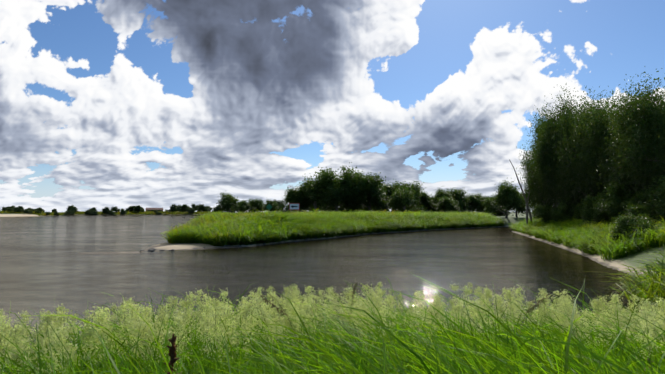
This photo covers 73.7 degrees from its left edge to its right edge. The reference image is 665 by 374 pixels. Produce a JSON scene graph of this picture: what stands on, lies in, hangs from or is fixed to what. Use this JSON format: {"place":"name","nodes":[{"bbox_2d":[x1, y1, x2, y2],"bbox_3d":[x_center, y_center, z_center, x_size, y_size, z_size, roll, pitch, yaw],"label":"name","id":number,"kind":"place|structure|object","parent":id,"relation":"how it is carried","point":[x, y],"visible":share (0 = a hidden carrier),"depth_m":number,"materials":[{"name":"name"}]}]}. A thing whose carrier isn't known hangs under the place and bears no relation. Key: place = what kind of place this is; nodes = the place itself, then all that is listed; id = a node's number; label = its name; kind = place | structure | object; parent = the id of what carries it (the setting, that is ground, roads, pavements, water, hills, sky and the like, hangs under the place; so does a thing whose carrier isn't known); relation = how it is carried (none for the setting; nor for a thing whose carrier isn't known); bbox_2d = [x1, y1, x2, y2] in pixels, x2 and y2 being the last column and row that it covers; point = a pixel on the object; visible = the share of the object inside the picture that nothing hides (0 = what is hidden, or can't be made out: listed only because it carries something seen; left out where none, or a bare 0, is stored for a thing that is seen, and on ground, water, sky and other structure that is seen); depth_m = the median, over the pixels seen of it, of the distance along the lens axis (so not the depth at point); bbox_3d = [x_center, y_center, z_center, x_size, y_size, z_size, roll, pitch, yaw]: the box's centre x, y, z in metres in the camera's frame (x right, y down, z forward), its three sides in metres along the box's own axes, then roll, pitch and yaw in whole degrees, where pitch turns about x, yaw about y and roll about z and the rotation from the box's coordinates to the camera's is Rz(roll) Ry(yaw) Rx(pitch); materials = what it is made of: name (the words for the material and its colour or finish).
{"place":"outdoors","nodes":[
{"label":"outdoors","id":0,"kind":"place"},
{"bbox_2d":[0,215,645,358],"bbox_3d":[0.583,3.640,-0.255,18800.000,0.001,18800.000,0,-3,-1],"label":"river water","id":1,"kind":"structure","parent":0,"point":[42,262],"depth_m":29.25,"materials":[{"name":"grey liquid"}]},
{"bbox_2d":[0,0,664,211],"bbox_3d":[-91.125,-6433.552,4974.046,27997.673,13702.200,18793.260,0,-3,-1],"label":"cloud","id":2,"kind":"structure","parent":0,"point":[262,89],"depth_m":13020.66,"materials":[{"name":"white"}]},
{"bbox_2d":[0,212,664,334],"bbox_3d":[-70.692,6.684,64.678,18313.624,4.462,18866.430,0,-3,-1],"label":"ground","id":3,"kind":"structure","parent":0,"point":[511,219],"depth_m":44.07,"materials":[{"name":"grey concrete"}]},
{"bbox_2d":[23,209,32,213],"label":"tree","id":4,"kind":"object","parent":3,"relation":"on","point":[28,211],"visible":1,"depth_m":389.90,"materials":[{"name":"green plant"}]},
{"bbox_2d":[65,210,73,214],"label":"tree","id":5,"kind":"object","parent":3,"relation":"on","point":[69,212],"visible":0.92,"depth_m":502.81,"materials":[{"name":"green plant"}]},
{"bbox_2d":[84,209,91,214],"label":"tree","id":6,"kind":"object","parent":3,"relation":"on","point":[88,212],"visible":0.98,"depth_m":504.42,"materials":[{"name":"green plant"}]},
{"bbox_2d":[102,206,109,213],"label":"tree","id":7,"kind":"object","parent":3,"relation":"on","point":[105,210],"visible":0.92,"depth_m":545.71,"materials":[{"name":"green plant"}]},
{"bbox_2d":[0,210,222,215],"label":"bank grass","id":8,"kind":"structure","parent":3,"relation":"on","point":[118,213],"depth_m":564.76,"materials":[{"name":"green plant"}]},
{"bbox_2d":[111,206,119,211],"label":"tree","id":9,"kind":"object","parent":3,"relation":"on","point":[115,208],"visible":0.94,"depth_m":567.69,"materials":[{"name":"green plant"}]},
{"bbox_2d":[134,205,143,211],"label":"tree","id":10,"kind":"object","parent":3,"relation":"on","point":[138,208],"visible":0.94,"depth_m":576.45,"materials":[{"name":"green plant"}]},
{"bbox_2d":[145,208,162,210],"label":"building","id":11,"kind":"structure","parent":3,"relation":"on","point":[150,209],"depth_m":737.90,"materials":[{"name":"brick"}]},
{"bbox_2d":[170,204,177,211],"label":"tree","id":12,"kind":"object","parent":3,"relation":"on","point":[173,208],"visible":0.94,"depth_m":606.23,"materials":[{"name":"green plant"}]},
{"bbox_2d":[180,204,187,211],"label":"tree","id":13,"kind":"object","parent":3,"relation":"on","point":[183,207],"visible":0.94,"depth_m":613.31,"materials":[{"name":"green plant"}]},
{"bbox_2d":[187,208,193,214],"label":"tree","id":14,"kind":"object","parent":3,"relation":"on","point":[189,211],"visible":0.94,"depth_m":598.16,"materials":[{"name":"green plant"}]},
{"bbox_2d":[198,204,207,211],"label":"tree","id":15,"kind":"object","parent":3,"relation":"on","point":[201,207],"visible":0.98,"depth_m":632.09,"materials":[{"name":"green plant"}]},
{"bbox_2d":[163,211,253,243],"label":"grass","id":16,"kind":"structure","parent":3,"relation":"on","point":[220,213],"depth_m":60.35,"materials":[{"name":"green plant"}]},
{"bbox_2d":[216,192,242,212],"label":"tree","id":17,"kind":"object","parent":3,"relation":"on","point":[227,202],"visible":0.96,"depth_m":286.61,"materials":[{"name":"green plant"}]},
{"bbox_2d":[236,200,257,212],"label":"tree","id":18,"kind":"object","parent":3,"relation":"on","point":[245,206],"visible":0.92,"depth_m":310.94,"materials":[{"name":"green plant"}]},
{"bbox_2d":[248,198,264,212],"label":"tree","id":19,"kind":"object","parent":3,"relation":"on","point":[257,203],"visible":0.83,"depth_m":320.89,"materials":[{"name":"green plant"}]},
{"bbox_2d":[262,199,278,212],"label":"tree","id":20,"kind":"object","parent":3,"relation":"on","point":[273,205],"visible":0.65,"depth_m":296.17,"materials":[{"name":"green plant"}]},
{"bbox_2d":[273,199,287,208],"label":"tree","id":21,"kind":"object","parent":3,"relation":"on","point":[279,202],"visible":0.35,"depth_m":393.95,"materials":[{"name":"green plant"}]},
{"bbox_2d":[275,186,309,213],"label":"tree","id":22,"kind":"object","parent":3,"relation":"on","point":[289,197],"visible":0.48,"depth_m":172.44,"materials":[{"name":"green plant"}]},
{"bbox_2d":[289,203,299,212],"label":"arrow sign","id":23,"kind":"object","parent":3,"relation":"on","point":[294,206],"visible":0.81,"depth_m":73.55,"materials":[{"name":"white metal"}]},
{"bbox_2d":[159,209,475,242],"bbox_3d":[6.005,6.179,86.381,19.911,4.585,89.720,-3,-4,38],"label":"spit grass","id":24,"kind":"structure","parent":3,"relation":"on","point":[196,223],"depth_m":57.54,"materials":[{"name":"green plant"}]},
{"bbox_2d":[292,173,343,211],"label":"tree","id":25,"kind":"object","parent":3,"relation":"on","point":[305,199],"visible":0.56,"depth_m":170.32,"materials":[{"name":"green plant"}]},
{"bbox_2d":[302,167,361,212],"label":"tree","id":26,"kind":"object","parent":3,"relation":"on","point":[331,191],"visible":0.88,"depth_m":163.60,"materials":[{"name":"green plant"}]},
{"bbox_2d":[0,281,664,373],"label":"herb","id":27,"kind":"object","parent":3,"relation":"on","point":[210,314],"depth_m":3.28,"materials":[{"name":"green plant"}]},
{"bbox_2d":[0,273,664,373],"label":"meadow grass","id":28,"kind":"structure","parent":3,"relation":"on","point":[525,352],"depth_m":2.18,"materials":[{"name":"green plant"}]},
{"bbox_2d":[160,209,509,245],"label":"grass","id":29,"kind":"structure","parent":3,"relation":"on","point":[277,226],"depth_m":61.34,"materials":[{"name":"green plant"}]},
{"bbox_2d":[140,226,553,250],"bbox_3d":[4.220,7.216,74.264,77.262,1.752,81.803,0,-3,-1],"label":"rip rap","id":30,"kind":"object","parent":3,"relation":"on","point":[224,246],"visible":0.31,"depth_m":51.70,"materials":[{"name":"stone"}]},
{"bbox_2d":[336,162,367,212],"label":"tree","id":31,"kind":"object","parent":3,"relation":"on","point":[350,198],"visible":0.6,"depth_m":163.86,"materials":[{"name":"green plant"}]},
{"bbox_2d":[344,171,389,211],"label":"tree","id":32,"kind":"object","parent":3,"relation":"on","point":[375,196],"visible":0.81,"depth_m":162.99,"materials":[{"name":"green plant"}]},
{"bbox_2d":[371,180,402,212],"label":"tree","id":33,"kind":"object","parent":3,"relation":"on","point":[388,189],"visible":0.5,"depth_m":177.39,"materials":[{"name":"green plant"}]},
{"bbox_2d":[384,186,426,212],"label":"tree","id":34,"kind":"object","parent":3,"relation":"on","point":[399,200],"visible":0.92,"depth_m":147.97,"materials":[{"name":"green plant"}]},
{"bbox_2d":[387,181,426,212],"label":"tree","id":35,"kind":"object","parent":3,"relation":"on","point":[413,187],"visible":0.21,"depth_m":185.58,"materials":[{"name":"green plant"}]},
{"bbox_2d":[164,279,654,373],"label":"plants","id":36,"kind":"object","parent":3,"relation":"on","point":[172,353],"visible":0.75,"depth_m":2.14,"materials":[{"name":"green plant"}]},
{"bbox_2d":[400,195,420,210],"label":"tree","id":37,"kind":"object","parent":3,"relation":"on","point":[414,203],"visible":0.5,"depth_m":175.59,"materials":[{"name":"green plant"}]},
{"bbox_2d":[403,189,432,212],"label":"tree","id":38,"kind":"object","parent":3,"relation":"on","point":[428,210],"visible":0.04,"depth_m":195.79,"materials":[{"name":"green plant"}]},
{"bbox_2d":[418,191,439,212],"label":"tree","id":39,"kind":"object","parent":3,"relation":"on","point":[426,198],"visible":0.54,"depth_m":198.72,"materials":[{"name":"green plant"}]},
{"bbox_2d":[430,188,455,211],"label":"tree","id":40,"kind":"object","parent":3,"relation":"on","point":[440,193],"visible":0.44,"depth_m":190.84,"materials":[{"name":"green plant"}]},
{"bbox_2d":[433,196,462,212],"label":"tree","id":41,"kind":"object","parent":3,"relation":"on","point":[446,204],"visible":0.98,"depth_m":163.62,"materials":[{"name":"green plant"}]},
{"bbox_2d":[446,187,471,210],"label":"tree","id":42,"kind":"object","parent":3,"relation":"on","point":[459,193],"visible":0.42,"depth_m":197.73,"materials":[{"name":"green plant"}]},
{"bbox_2d":[456,199,470,212],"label":"tree","id":43,"kind":"object","parent":3,"relation":"on","point":[459,204],"visible":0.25,"depth_m":192.46,"materials":[{"name":"green plant"}]},
{"bbox_2d":[465,191,483,212],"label":"tree","id":44,"kind":"object","parent":3,"relation":"on","point":[475,203],"visible":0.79,"depth_m":204.25,"materials":[{"name":"green plant"}]},
{"bbox_2d":[474,195,493,213],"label":"tree","id":45,"kind":"object","parent":3,"relation":"on","point":[482,199],"visible":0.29,"depth_m":208.44,"materials":[{"name":"green plant"}]},
{"bbox_2d":[481,196,502,216],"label":"tree","id":46,"kind":"object","parent":3,"relation":"on","point":[488,201],"visible":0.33,"depth_m":125.39,"materials":[{"name":"green plant"}]},
{"bbox_2d":[487,180,523,217],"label":"tree","id":47,"kind":"object","parent":3,"relation":"on","point":[507,199],"visible":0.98,"depth_m":116.63,"materials":[{"name":"green plant"}]},
{"bbox_2d":[508,193,526,217],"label":"tree","id":48,"kind":"object","parent":3,"relation":"on","point":[522,211],"visible":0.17,"depth_m":127.80,"materials":[{"name":"green plant"}]},
{"bbox_2d":[509,159,531,221],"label":"tree","id":49,"kind":"object","parent":3,"relation":"on","point":[529,213],"visible":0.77,"depth_m":78.43,"materials":[{"name":"grey plant"}]},
{"bbox_2d":[519,191,538,218],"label":"tree","id":50,"kind":"object","parent":3,"relation":"on","point":[530,207],"visible":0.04,"depth_m":89.29,"materials":[{"name":"green plant"}]},
{"bbox_2d":[526,157,535,223],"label":"tree","id":51,"kind":"object","parent":3,"relation":"on","point":[527,208],"visible":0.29,"depth_m":77.01,"materials":[{"name":"grey plant"}]},
{"bbox_2d":[518,140,549,217],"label":"tree","id":52,"kind":"object","parent":3,"relation":"on","point":[525,193],"visible":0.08,"depth_m":77.27,"materials":[{"name":"green plant"}]},
{"bbox_2d":[516,114,554,210],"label":"tree","id":53,"kind":"object","parent":3,"relation":"on","point":[534,184],"visible":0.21,"depth_m":71.04,"materials":[{"name":"green plant"}]},
{"bbox_2d":[527,97,556,209],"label":"tree","id":54,"kind":"object","parent":3,"relation":"on","point":[537,124],"visible":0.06,"depth_m":71.41,"materials":[{"name":"green plant"}]},
{"bbox_2d":[533,203,554,225],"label":"bush","id":55,"kind":"object","parent":3,"relation":"on","point":[541,212],"visible":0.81,"depth_m":66.13,"materials":[{"name":"green plant"}]},
{"bbox_2d":[526,89,577,217],"bbox_3d":[32.722,-3.703,64.378,8.421,19.945,8.478,3,-4,-39],"label":"tree","id":56,"kind":"object","parent":3,"relation":"on","point":[545,158],"visible":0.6,"depth_m":63.86,"materials":[{"name":"green plant"}]},
{"bbox_2d":[535,85,579,211],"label":"tree","id":57,"kind":"object","parent":3,"relation":"on","point":[554,114],"visible":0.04,"depth_m":65.47,"materials":[{"name":"green plant"}]},
{"bbox_2d":[557,85,608,208],"bbox_3d":[35.442,-4.315,60.907,8.267,19.597,9.658,-1,-3,14],"label":"tree","id":58,"kind":"object","parent":3,"relation":"on","point":[583,198],"visible":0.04,"depth_m":61.58,"materials":[{"name":"green plant"}]},
{"bbox_2d":[549,86,619,216],"bbox_3d":[32.291,-3.941,57.114,8.581,18.444,10.025,3,-5,-45],"label":"tree","id":59,"kind":"object","parent":3,"relation":"on","point":[567,180],"visible":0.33,"depth_m":57.12,"materials":[{"name":"green plant"}]},
{"bbox_2d":[561,89,621,206],"bbox_3d":[33.307,-3.307,53.390,9.971,16.312,11.263,1,-3,-17],"label":"tree","id":60,"kind":"object","parent":3,"relation":"on","point":[593,157],"visible":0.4,"depth_m":52.45,"materials":[{"name":"green plant"}]},
{"bbox_2d":[578,192,612,225],"bbox_3d":[29.758,2.497,49.058,4.891,4.789,6.278,0,-3,5],"label":"bush","id":61,"kind":"object","parent":3,"relation":"on","point":[587,215],"visible":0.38,"depth_m":49.02,"materials":[{"name":"green plant"}]},
{"bbox_2d":[592,194,625,225],"bbox_3d":[29.343,2.594,45.967,4.538,3.826,4.270,1,-3,-12],"label":"bush","id":62,"kind":"object","parent":3,"relation":"on","point":[602,211],"visible":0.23,"depth_m":46.12,"materials":[{"name":"green plant"}]},
{"bbox_2d":[562,76,659,153],"bbox_3d":[35.447,-3.930,54.353,10.256,17.599,10.186,1,-3,-12],"label":"tree","id":63,"kind":"object","parent":3,"relation":"on","point":[595,111],"visible":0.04,"depth_m":55.73,"materials":[{"name":"green plant"}]},
{"bbox_2d":[589,179,640,224],"bbox_3d":[29.358,1.663,45.210,6.623,5.214,5.188,-2,-4,34],"label":"bush","id":64,"kind":"object","parent":3,"relation":"on","point":[617,208],"visible":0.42,"depth_m":44.46,"materials":[{"name":"green plant"}]},
{"bbox_2d":[590,82,658,201],"bbox_3d":[33.467,-3.431,47.180,11.344,15.646,9.633,-1,-3,13],"label":"tree","id":65,"kind":"object","parent":3,"relation":"on","point":[612,169],"visible":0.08,"depth_m":47.00,"materials":[{"name":"green plant"}]},
{"bbox_2d":[594,66,664,195],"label":"tree","id":66,"kind":"object","parent":3,"relation":"on","point":[641,109],"visible":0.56,"depth_m":42.05,"materials":[{"name":"green plant"}]},
{"bbox_2d":[610,213,659,240],"bbox_3d":[22.768,3.355,33.409,3.172,2.842,3.372,3,-4,-39],"label":"bush","id":67,"kind":"object","parent":3,"relation":"on","point":[624,222],"visible":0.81,"depth_m":33.43,"materials":[{"name":"green plant"}]},
{"bbox_2d":[611,100,664,206],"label":"tree","id":68,"kind":"object","parent":3,"relation":"on","point":[657,162],"visible":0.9,"depth_m":40.25,"materials":[{"name":"green plant"}]},
{"bbox_2d":[622,208,655,224],"bbox_3d":[26.238,3.026,37.672,2.537,2.549,3.238,0,-3,7],"label":"bush","id":69,"kind":"object","parent":3,"relation":"on","point":[644,215],"visible":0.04,"depth_m":37.34,"materials":[{"name":"green plant"}]},
{"bbox_2d":[622,185,659,219],"bbox_3d":[29.590,1.688,41.052,5.782,4.690,4.422,2,-4,-27],"label":"bush","id":70,"kind":"object","parent":3,"relation":"on","point":[640,198],"visible":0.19,"depth_m":41.07,"materials":[{"name":"green plant"}]},
{"bbox_2d":[622,175,664,223],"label":"bush","id":71,"kind":"object","parent":3,"relation":"on","point":[634,209],"visible":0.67,"depth_m":37.38,"materials":[{"name":"green plant"}]},
{"bbox_2d":[650,179,664,219],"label":"tree","id":72,"kind":"object","parent":3,"relation":"on","point":[662,207],"visible":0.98,"depth_m":35.30,"materials":[{"name":"green plant"}]},
{"bbox_2d":[0,0,664,193],"label":"sky","id":73,"kind":"structure","parent":0,"point":[628,36],"materials":[{"name":"blue"}]},
{"bbox_2d":[531,202,550,218],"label":"bush","id":74,"kind":"object","parent":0,"point":[535,213],"depth_m":80.43,"materials":[{"name":"green plant"}]},
{"bbox_2d":[509,214,664,315],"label":"bank grass","id":75,"kind":"structure","parent":0,"point":[593,238],"depth_m":31.94,"materials":[{"name":"green plant"}]}
]}

